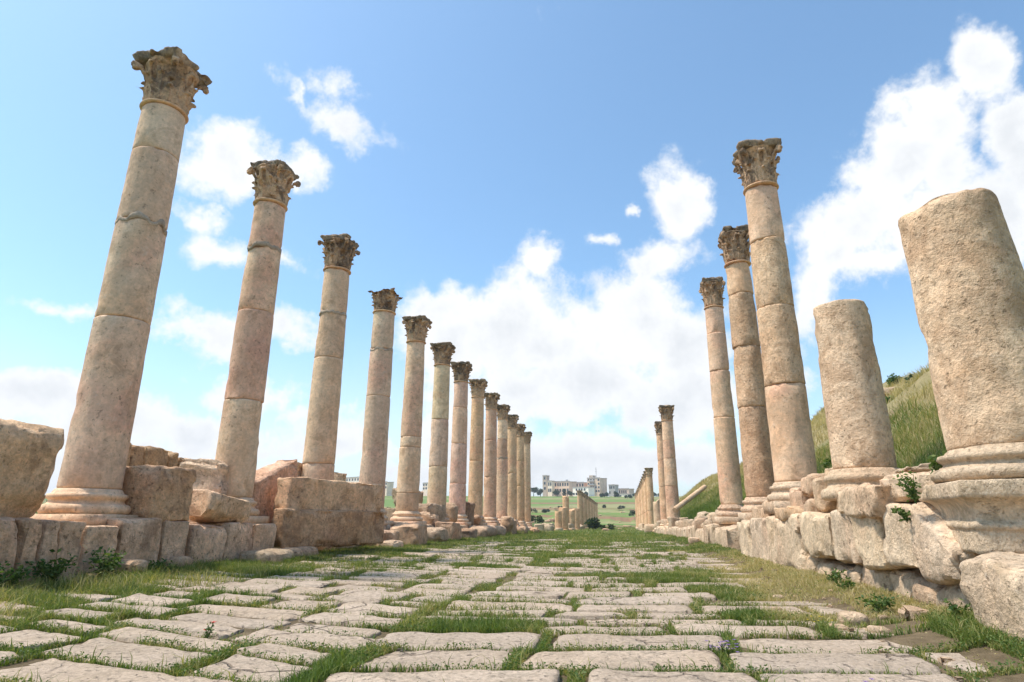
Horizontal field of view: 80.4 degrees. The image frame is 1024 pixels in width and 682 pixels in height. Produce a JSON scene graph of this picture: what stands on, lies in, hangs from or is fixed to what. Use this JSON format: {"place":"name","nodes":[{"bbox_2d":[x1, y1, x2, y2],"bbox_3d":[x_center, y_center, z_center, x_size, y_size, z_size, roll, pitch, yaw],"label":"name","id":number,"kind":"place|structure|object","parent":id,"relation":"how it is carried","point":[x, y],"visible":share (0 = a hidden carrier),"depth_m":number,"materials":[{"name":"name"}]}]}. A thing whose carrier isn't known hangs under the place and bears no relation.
{"place":"outdoors","nodes":[
{"label":"outdoors","id":0,"kind":"place"},
{"bbox_2d":[251,523,276,549],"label":"kerb block","id":1,"kind":"structure","parent":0,"point":[263,536],"depth_m":10.02,"materials":[{"name":"brown stone"}]},
{"bbox_2d":[189,159,300,523],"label":"corinthian column","id":2,"kind":"structure","parent":1,"relation":"on","point":[237,445],"depth_m":10.99,"materials":[{"name":"stone"}]},
{"bbox_2d":[0,539,986,681],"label":"road","id":3,"kind":"structure","parent":0,"point":[845,655],"depth_m":3.62,"materials":[{"name":"stone"}]},
{"bbox_2d":[837,611,869,624],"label":"loose stone","id":4,"kind":"object","parent":3,"relation":"on","point":[858,617],"visible":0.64,"depth_m":4.19,"materials":[{"name":"stone"}]},
{"bbox_2d":[0,371,1023,681],"bbox_3d":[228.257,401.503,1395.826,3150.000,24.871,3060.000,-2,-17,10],"label":"ground","id":5,"kind":"structure","parent":0,"point":[612,513],"depth_m":5.45,"materials":[{"name":"beige soil"}]},
{"bbox_2d":[0,517,17,582],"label":"kerb block","id":6,"kind":"structure","parent":5,"relation":"on","point":[8,536],"depth_m":5.85,"materials":[{"name":"brown stone"}]},
{"bbox_2d":[0,418,63,517],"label":"boulder","id":7,"kind":"object","parent":6,"relation":"on","point":[29,452],"visible":0.96,"depth_m":6.20,"materials":[{"name":"brown stone"}]},
{"bbox_2d":[0,561,31,586],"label":"leafy plant","id":8,"kind":"object","parent":5,"relation":"on","point":[5,578],"visible":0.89,"depth_m":5.53,"materials":[{"name":"green plant"}]},
{"bbox_2d":[11,517,41,580],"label":"kerb block","id":9,"kind":"structure","parent":5,"relation":"on","point":[29,533],"depth_m":6.05,"materials":[{"name":"brown stone"}]},
{"bbox_2d":[34,519,59,578],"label":"kerb block","id":10,"kind":"structure","parent":5,"relation":"on","point":[47,542],"depth_m":6.27,"materials":[{"name":"brown stone"}]},
{"bbox_2d":[25,548,79,581],"bbox_3d":[-4.626,2.272,6.066,0.420,0.387,0.436,-13,-21,38],"label":"leafy plant","id":11,"kind":"object","parent":5,"relation":"on","point":[56,570],"visible":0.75,"depth_m":6.01,"materials":[{"name":"green plant"}]},
{"bbox_2d":[55,521,85,574],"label":"kerb block","id":12,"kind":"structure","parent":5,"relation":"on","point":[69,536],"depth_m":6.51,"materials":[{"name":"brown stone"}]},
{"bbox_2d":[76,525,118,575],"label":"kerb block","id":13,"kind":"structure","parent":5,"relation":"on","point":[96,537],"depth_m":6.81,"materials":[{"name":"brown stone"}]},
{"bbox_2d":[83,546,127,576],"bbox_3d":[-4.491,2.457,6.697,0.452,0.367,0.401,-2,-17,10],"label":"leafy plant","id":14,"kind":"object","parent":5,"relation":"on","point":[107,563],"visible":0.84,"depth_m":6.64,"materials":[{"name":"green plant"}]},
{"bbox_2d":[116,559,147,572],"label":"loose stone","id":15,"kind":"object","parent":5,"relation":"on","point":[132,563],"visible":0.49,"depth_m":7.04,"materials":[{"name":"brown stone"}]},
{"bbox_2d":[106,517,162,568],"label":"kerb block","id":16,"kind":"structure","parent":5,"relation":"on","point":[138,538],"depth_m":7.43,"materials":[{"name":"brown stone"}]},
{"bbox_2d":[30,46,211,525],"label":"corinthian column","id":17,"kind":"structure","parent":16,"relation":"on","point":[88,490],"depth_m":8.09,"materials":[{"name":"stone"}]},
{"bbox_2d":[129,445,143,466],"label":"wall stone","id":18,"kind":"object","parent":5,"relation":"on","point":[137,455],"visible":0.14,"depth_m":11.47,"materials":[{"name":"brown stone"}]},
{"bbox_2d":[142,446,168,465],"bbox_3d":[-7.300,2.947,11.904,0.687,1.712,0.819,-2,-17,10],"label":"wall stone","id":19,"kind":"object","parent":5,"relation":"on","point":[156,456],"visible":0.16,"depth_m":11.91,"materials":[{"name":"brown stone"}]},
{"bbox_2d":[157,520,189,563],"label":"kerb block","id":20,"kind":"structure","parent":5,"relation":"on","point":[173,538],"depth_m":8.00,"materials":[{"name":"brown stone"}]},
{"bbox_2d":[121,464,196,521],"bbox_3d":[-4.825,2.071,8.195,0.676,0.749,0.784,-2,-17,10],"label":"stone block","id":21,"kind":"object","parent":20,"relation":"on","point":[164,493],"depth_m":7.93,"materials":[{"name":"brown stone"}]},
{"bbox_2d":[165,556,192,566],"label":"loose stone","id":22,"kind":"object","parent":5,"relation":"on","point":[183,559],"visible":0.48,"depth_m":7.77,"materials":[{"name":"brown stone"}]},
{"bbox_2d":[184,524,226,562],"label":"kerb block","id":23,"kind":"structure","parent":5,"relation":"on","point":[207,541],"depth_m":8.62,"materials":[{"name":"brown stone"}]},
{"bbox_2d":[189,522,252,560],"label":"kerb block","id":24,"kind":"structure","parent":5,"relation":"on","point":[239,539],"depth_m":9.29,"materials":[{"name":"brown stone"}]},
{"bbox_2d":[189,489,250,523],"bbox_3d":[-4.566,2.553,9.335,0.654,0.510,1.120,-2,-24,10],"label":"stone block","id":25,"kind":"object","parent":24,"relation":"on","point":[208,506],"depth_m":8.98,"materials":[{"name":"brown stone"}]},
{"bbox_2d":[179,458,229,494],"bbox_3d":[-5.119,2.324,10.226,0.847,0.664,0.862,4,-11,-3],"label":"stone block","id":26,"kind":"object","parent":25,"relation":"on","point":[212,475],"depth_m":9.94,"materials":[{"name":"brown stone"}]},
{"bbox_2d":[239,548,294,563],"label":"stone block","id":27,"kind":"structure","parent":5,"relation":"on","point":[272,555],"depth_m":9.24,"materials":[{"name":"brown stone"}]},
{"bbox_2d":[281,546,318,556],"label":"prop stone","id":28,"kind":"object","parent":5,"relation":"on","point":[306,550],"visible":0.45,"depth_m":10.56,"materials":[{"name":"brown stone"}]},
{"bbox_2d":[271,508,384,547],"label":"stone beam","id":29,"kind":"structure","parent":28,"relation":"on","point":[318,528],"depth_m":11.48,"materials":[{"name":"brown stone"}]},
{"bbox_2d":[273,477,382,510],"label":"stone beam","id":30,"kind":"structure","parent":29,"relation":"on","point":[299,493],"depth_m":11.71,"materials":[{"name":"brown stone"}]},
{"bbox_2d":[273,547,331,551],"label":"kerb block","id":31,"kind":"structure","parent":5,"relation":"on","point":[319,548],"depth_m":12.34,"materials":[{"name":"brown stone"}]},
{"bbox_2d":[252,459,297,522],"bbox_3d":[-4.660,2.831,11.455,0.500,1.307,1.502,-2,-17,10],"label":"stone slab","id":32,"kind":"object","parent":31,"relation":"on","point":[265,490],"depth_m":11.26,"materials":[{"name":"brown stone"}]},
{"bbox_2d":[332,545,360,548],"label":"kerb block","id":33,"kind":"structure","parent":5,"relation":"on","point":[347,546],"depth_m":13.57,"materials":[{"name":"brown stone"}]},
{"bbox_2d":[301,233,360,479],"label":"corinthian column","id":34,"kind":"structure","parent":33,"relation":"on","point":[340,251],"depth_m":13.88,"materials":[{"name":"stone"}]},
{"bbox_2d":[362,530,399,546],"bbox_3d":[-3.135,4.733,14.402,0.808,0.468,0.939,0,-16,1],"label":"fallen stone","id":35,"kind":"object","parent":5,"relation":"on","point":[391,534],"visible":0.2,"depth_m":14.13,"materials":[{"name":"brown stone"}]},
{"bbox_2d":[390,522,426,544],"bbox_3d":[-2.749,5.119,15.964,0.865,0.637,1.365,-1,-16,4],"label":"fallen stone","id":36,"kind":"object","parent":5,"relation":"on","point":[414,533],"visible":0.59,"depth_m":15.43,"materials":[{"name":"brown stone"}]},
{"bbox_2d":[427,527,448,541],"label":"fallen stone","id":37,"kind":"object","parent":5,"relation":"on","point":[437,534],"visible":0.58,"depth_m":17.64,"materials":[{"name":"brown stone"}]},
{"bbox_2d":[435,521,461,539],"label":"fallen stone","id":38,"kind":"object","parent":5,"relation":"on","point":[454,529],"visible":0.59,"depth_m":19.66,"materials":[{"name":"brown stone"}]},
{"bbox_2d":[469,525,496,536],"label":"fallen stone","id":39,"kind":"object","parent":5,"relation":"on","point":[487,530],"visible":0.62,"depth_m":23.54,"materials":[{"name":"brown stone"}]},
{"bbox_2d":[500,516,516,533],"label":"fallen stone","id":40,"kind":"object","parent":5,"relation":"on","point":[509,523],"visible":0.6,"depth_m":31.42,"materials":[{"name":"brown stone"}]},
{"bbox_2d":[0,487,1023,681],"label":"grass","id":41,"kind":"structure","parent":5,"relation":"on","point":[321,667],"depth_m":4.95,"materials":[{"name":"green plant"}]},
{"bbox_2d":[555,479,576,495],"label":"house","id":42,"kind":"structure","parent":5,"relation":"on","point":[567,485],"depth_m":438.11,"materials":[{"name":"concrete"}]},
{"bbox_2d":[587,471,606,495],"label":"apartment block","id":43,"kind":"structure","parent":5,"relation":"on","point":[599,484],"depth_m":440.61,"materials":[{"name":"concrete"}]},
{"bbox_2d":[644,468,653,523],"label":"corinthian column","id":44,"kind":"structure","parent":5,"relation":"on","point":[649,486],"depth_m":58.54,"materials":[{"name":"stone"}]},
{"bbox_2d":[672,485,706,511],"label":"fallen column","id":45,"kind":"structure","parent":5,"relation":"on","point":[686,500],"depth_m":30.34,"materials":[{"name":"stone"}]},
{"bbox_2d":[710,523,736,543],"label":"wall block","id":46,"kind":"structure","parent":5,"relation":"on","point":[712,533],"depth_m":15.24,"materials":[{"name":"stone"}]},
{"bbox_2d":[699,276,742,523],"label":"corinthian column","id":47,"kind":"structure","parent":46,"relation":"on","point":[711,290],"depth_m":16.13,"materials":[{"name":"stone"}]},
{"bbox_2d":[720,525,739,548],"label":"wall block","id":48,"kind":"structure","parent":5,"relation":"on","point":[729,536],"depth_m":13.35,"materials":[{"name":"stone"}]},
{"bbox_2d":[736,520,753,556],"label":"wall block","id":49,"kind":"structure","parent":5,"relation":"on","point":[745,539],"depth_m":11.16,"materials":[{"name":"stone"}]},
{"bbox_2d":[718,224,774,521],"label":"corinthian column","id":50,"kind":"structure","parent":49,"relation":"on","point":[734,246],"depth_m":12.74,"materials":[{"name":"stone"}]},
{"bbox_2d":[750,518,771,560],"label":"wall block","id":51,"kind":"structure","parent":5,"relation":"on","point":[760,539],"depth_m":10.00,"materials":[{"name":"stone"}]},
{"bbox_2d":[732,138,816,513],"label":"corinthian column","id":52,"kind":"structure","parent":51,"relation":"on","point":[791,442],"depth_m":10.23,"materials":[{"name":"stone"}]},
{"bbox_2d":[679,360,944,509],"bbox_3d":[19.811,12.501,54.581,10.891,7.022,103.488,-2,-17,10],"label":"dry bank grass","id":53,"kind":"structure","parent":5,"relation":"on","point":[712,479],"depth_m":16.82,"materials":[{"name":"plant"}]},
{"bbox_2d":[680,396,946,518],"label":"bank grass","id":54,"kind":"structure","parent":5,"relation":"on","point":[691,511],"depth_m":13.21,"materials":[{"name":"green plant"}]},
{"bbox_2d":[805,556,836,571],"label":"footing stone","id":55,"kind":"object","parent":5,"relation":"on","point":[812,563],"visible":0.06,"depth_m":7.55,"materials":[{"name":"stone"}]},
{"bbox_2d":[765,513,809,569],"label":"wall block","id":56,"kind":"structure","parent":55,"relation":"on","point":[785,537],"depth_m":8.36,"materials":[{"name":"stone"}]},
{"bbox_2d":[774,506,803,520],"bbox_3d":[4.046,2.457,8.562,0.518,0.242,1.150,-4,-17,13],"label":"loose block","id":57,"kind":"object","parent":56,"relation":"on","point":[783,514],"depth_m":8.26,"materials":[{"name":"stone"}]},
{"bbox_2d":[789,487,813,508],"bbox_3d":[4.110,2.240,8.383,0.424,0.436,0.512,-1,-16,5],"label":"loose block","id":58,"kind":"object","parent":56,"relation":"on","point":[798,497],"depth_m":8.29,"materials":[{"name":"stone"}]},
{"bbox_2d":[817,559,857,575],"bbox_3d":[4.033,2.728,7.089,0.851,0.296,0.535,-2,-17,10],"label":"footing stone","id":59,"kind":"object","parent":5,"relation":"on","point":[828,565],"visible":0.1,"depth_m":7.06,"materials":[{"name":"stone"}]},
{"bbox_2d":[834,565,854,579],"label":"footing stone","id":60,"kind":"object","parent":5,"relation":"on","point":[842,567],"visible":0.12,"depth_m":6.62,"materials":[{"name":"stone"}]},
{"bbox_2d":[799,511,835,559],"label":"wall block","id":61,"kind":"structure","parent":60,"relation":"on","point":[817,540],"depth_m":7.11,"materials":[{"name":"stone"}]},
{"bbox_2d":[803,498,822,512],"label":"loose block","id":62,"kind":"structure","parent":61,"relation":"on","point":[809,505],"depth_m":7.64,"materials":[{"name":"stone"}]},
{"bbox_2d":[801,473,824,497],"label":"loose block","id":63,"kind":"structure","parent":62,"relation":"on","point":[806,486],"depth_m":7.88,"materials":[{"name":"stone"}]},
{"bbox_2d":[812,476,836,512],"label":"loose block","id":64,"kind":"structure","parent":61,"relation":"on","point":[819,484],"depth_m":7.40,"materials":[{"name":"stone"}]},
{"bbox_2d":[813,299,898,500],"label":"broken column","id":65,"kind":"structure","parent":61,"relation":"on","point":[861,444],"depth_m":7.00,"materials":[{"name":"stone"}]},
{"bbox_2d":[847,564,863,583],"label":"footing stone","id":66,"kind":"object","parent":5,"relation":"on","point":[856,573],"visible":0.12,"depth_m":6.17,"materials":[{"name":"stone"}]},
{"bbox_2d":[854,593,898,612],"bbox_3d":[2.773,1.996,4.597,0.277,0.164,0.275,-2,-17,10],"label":"leafy plant","id":67,"kind":"object","parent":5,"relation":"on","point":[884,602],"visible":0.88,"depth_m":4.59,"materials":[{"name":"green plant"}]},
{"bbox_2d":[863,565,893,590],"bbox_3d":[3.788,2.232,5.626,0.858,0.342,0.567,-2,-17,10],"label":"footing stone","id":68,"kind":"object","parent":5,"relation":"on","point":[878,578],"visible":0.09,"depth_m":5.55,"materials":[{"name":"stone"}]},
{"bbox_2d":[830,510,862,565],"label":"wall block","id":69,"kind":"structure","parent":68,"relation":"on","point":[845,550],"depth_m":6.23,"materials":[{"name":"stone"}]},
{"bbox_2d":[849,516,918,569],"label":"wall block","id":70,"kind":"structure","parent":5,"relation":"on","point":[869,534],"depth_m":5.51,"materials":[{"name":"stone"}]},
{"bbox_2d":[836,483,898,518],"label":"loose block","id":71,"kind":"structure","parent":70,"relation":"on","point":[869,500],"depth_m":5.42,"materials":[{"name":"stone"}]},
{"bbox_2d":[882,502,922,567],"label":"wall block","id":72,"kind":"structure","parent":5,"relation":"on","point":[897,545],"depth_m":4.99,"materials":[{"name":"stone"}]},
{"bbox_2d":[879,467,942,502],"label":"loose block","id":73,"kind":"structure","parent":72,"relation":"on","point":[898,493],"depth_m":5.09,"materials":[{"name":"stone"}]},
{"bbox_2d":[892,471,921,503],"bbox_3d":[3.024,1.115,4.610,0.206,0.244,0.193,-2,-17,10],"label":"leafy plant","id":74,"kind":"object","parent":73,"relation":"on","point":[912,492],"visible":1,"depth_m":4.61,"materials":[{"name":"green plant"}]},
{"bbox_2d":[895,463,933,473],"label":"loose block","id":75,"kind":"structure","parent":73,"relation":"on","point":[924,467],"depth_m":5.53,"materials":[{"name":"stone"}]},
{"bbox_2d":[889,569,921,596],"bbox_3d":[3.713,2.085,5.154,0.799,0.322,0.440,-2,-17,10],"label":"footing stone","id":76,"kind":"object","parent":5,"relation":"on","point":[902,580],"visible":0.22,"depth_m":5.19,"materials":[{"name":"stone"}]},
{"bbox_2d":[898,605,928,620],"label":"loose stone","id":77,"kind":"object","parent":5,"relation":"on","point":[909,610],"visible":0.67,"depth_m":4.14,"materials":[{"name":"stone"}]},
{"bbox_2d":[912,576,946,604],"bbox_3d":[3.613,2.000,4.722,0.828,0.281,0.485,-2,-17,10],"label":"footing stone","id":78,"kind":"object","parent":5,"relation":"on","point":[923,589],"visible":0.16,"depth_m":4.75,"materials":[{"name":"stone"}]},
{"bbox_2d":[936,584,971,608],"bbox_3d":[3.549,1.878,4.295,0.853,0.327,0.533,-2,-17,10],"label":"footing stone","id":79,"kind":"object","parent":5,"relation":"on","point":[951,592],"visible":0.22,"depth_m":4.30,"materials":[{"name":"stone"}]},
{"bbox_2d":[911,502,980,584],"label":"wall block","id":80,"kind":"structure","parent":79,"relation":"on","point":[940,555],"depth_m":4.40,"materials":[{"name":"stone"}]},
{"bbox_2d":[942,598,969,615],"bbox_3d":[2.862,1.729,3.898,0.109,0.145,0.174,6,-17,-19],"label":"leafy plant","id":81,"kind":"object","parent":5,"relation":"on","point":[952,607],"visible":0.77,"depth_m":3.89,"materials":[{"name":"green plant"}]},
{"bbox_2d":[959,552,1023,640],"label":"pedestal block","id":82,"kind":"structure","parent":5,"relation":"on","point":[991,584],"depth_m":3.42,"materials":[{"name":"stone"}]},
{"bbox_3d":[-2.859,6.616,20.736,1.044,0.658,1.507,-2,-17,10],"label":"kerb block","id":83,"kind":"object","parent":5,"relation":"on","visible":0},
{"bbox_2d":[420,511,439,525],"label":"fallen stone","id":84,"kind":"object","parent":83,"relation":"on","point":[429,518],"visible":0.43,"depth_m":19.93,"materials":[{"name":"brown stone"}]},
{"bbox_2d":[418,503,445,521],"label":"fallen stone","id":85,"kind":"object","parent":83,"relation":"on","point":[436,509],"visible":0.4,"depth_m":20.85,"materials":[{"name":"brown stone"}]},
{"bbox_3d":[-2.582,7.046,22.163,1.035,0.643,1.510,-2,-17,10],"label":"kerb block","id":86,"kind":"object","parent":5,"relation":"on","visible":0},
{"bbox_2d":[427,342,455,521],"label":"corinthian column","id":87,"kind":"structure","parent":86,"relation":"on","point":[438,455],"depth_m":22.48,"materials":[{"name":"stone"}]},
{"bbox_2d":[446,502,458,521],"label":"fallen stone","id":88,"kind":"object","parent":86,"relation":"on","point":[452,508],"visible":0.5,"depth_m":22.64,"materials":[{"name":"brown stone"}]},
{"bbox_3d":[-1.964,8.271,25.547,1.047,1.028,2.613,-2,-17,10],"label":"kerb block","id":89,"kind":"object","parent":5,"relation":"on","visible":0},
{"bbox_2d":[449,361,472,525],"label":"corinthian column","id":90,"kind":"structure","parent":89,"relation":"on","point":[458,461],"depth_m":25.16,"materials":[{"name":"stone"}]},
{"bbox_2d":[466,501,474,524],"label":"fallen stone","id":91,"kind":"object","parent":89,"relation":"on","point":[470,507],"visible":0.38,"depth_m":24.95,"materials":[{"name":"brown stone"}]},
{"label":"wall block","id":92,"kind":"object","parent":5,"relation":"on","visible":0},
{"bbox_2d":[654,421,666,526],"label":"corinthian column","id":93,"kind":"structure","parent":92,"relation":"on","point":[661,479],"depth_m":39.41,"materials":[{"name":"stone"}]},
{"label":"wall block","id":94,"kind":"object","parent":5,"relation":"on","visible":0},
{"bbox_2d":[898,188,1023,553],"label":"broken column","id":95,"kind":"structure","parent":94,"relation":"on","point":[965,268],"depth_m":4.33,"materials":[{"name":"stone"}]},
{"bbox_2d":[0,0,1023,495],"label":"sky","id":96,"kind":"structure","parent":0,"point":[553,185],"materials":[{"name":"blue"}]},
{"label":"kerb block","id":97,"kind":"object","parent":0,"visible":0},
{"bbox_2d":[359,287,402,525],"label":"corinthian column","id":98,"kind":"structure","parent":97,"relation":"on","point":[375,438],"depth_m":16.77,"materials":[{"name":"stone"}]},
{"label":"kerb block","id":99,"kind":"object","parent":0,"visible":0},
{"bbox_2d":[390,315,432,524],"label":"corinthian column","id":100,"kind":"structure","parent":99,"relation":"on","point":[407,493],"depth_m":19.37,"materials":[{"name":"stone"}]},
{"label":"kerb block","id":101,"kind":"object","parent":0,"visible":0},
{"bbox_2d":[468,378,487,524],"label":"corinthian column","id":102,"kind":"structure","parent":101,"relation":"on","point":[475,483],"depth_m":28.23,"materials":[{"name":"stone"}]},
{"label":"kerb block","id":103,"kind":"object","parent":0,"visible":0},
{"bbox_2d":[483,392,499,525],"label":"corinthian column","id":104,"kind":"structure","parent":103,"relation":"on","point":[490,477],"depth_m":31.16,"materials":[{"name":"stone"}]},
{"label":"kerb block","id":105,"kind":"object","parent":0,"visible":0},
{"bbox_2d":[496,404,510,523],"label":"corinthian column","id":106,"kind":"structure","parent":105,"relation":"on","point":[503,410],"depth_m":34.23,"materials":[{"name":"stone"}]},
{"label":"kerb block","id":107,"kind":"object","parent":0,"visible":0},
{"bbox_2d":[507,414,519,525],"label":"corinthian column","id":108,"kind":"structure","parent":107,"relation":"on","point":[513,419],"depth_m":37.26,"materials":[{"name":"stone"}]},
{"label":"kerb block","id":109,"kind":"object","parent":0,"visible":0},
{"bbox_2d":[517,423,527,526],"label":"corinthian column","id":110,"kind":"structure","parent":109,"relation":"on","point":[521,428],"depth_m":40.05,"materials":[{"name":"stone"}]},
{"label":"kerb block","id":111,"kind":"object","parent":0,"visible":0},
{"bbox_2d":[524,431,533,526],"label":"corinthian column","id":112,"kind":"structure","parent":111,"relation":"on","point":[527,461],"depth_m":42.85,"materials":[{"name":"stone"}]},
{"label":"wall block","id":113,"kind":"object","parent":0,"visible":0},
{"bbox_2d":[658,405,679,529],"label":"corinthian column","id":114,"kind":"structure","parent":113,"relation":"on","point":[670,472],"depth_m":33.54,"materials":[{"name":"stone"}]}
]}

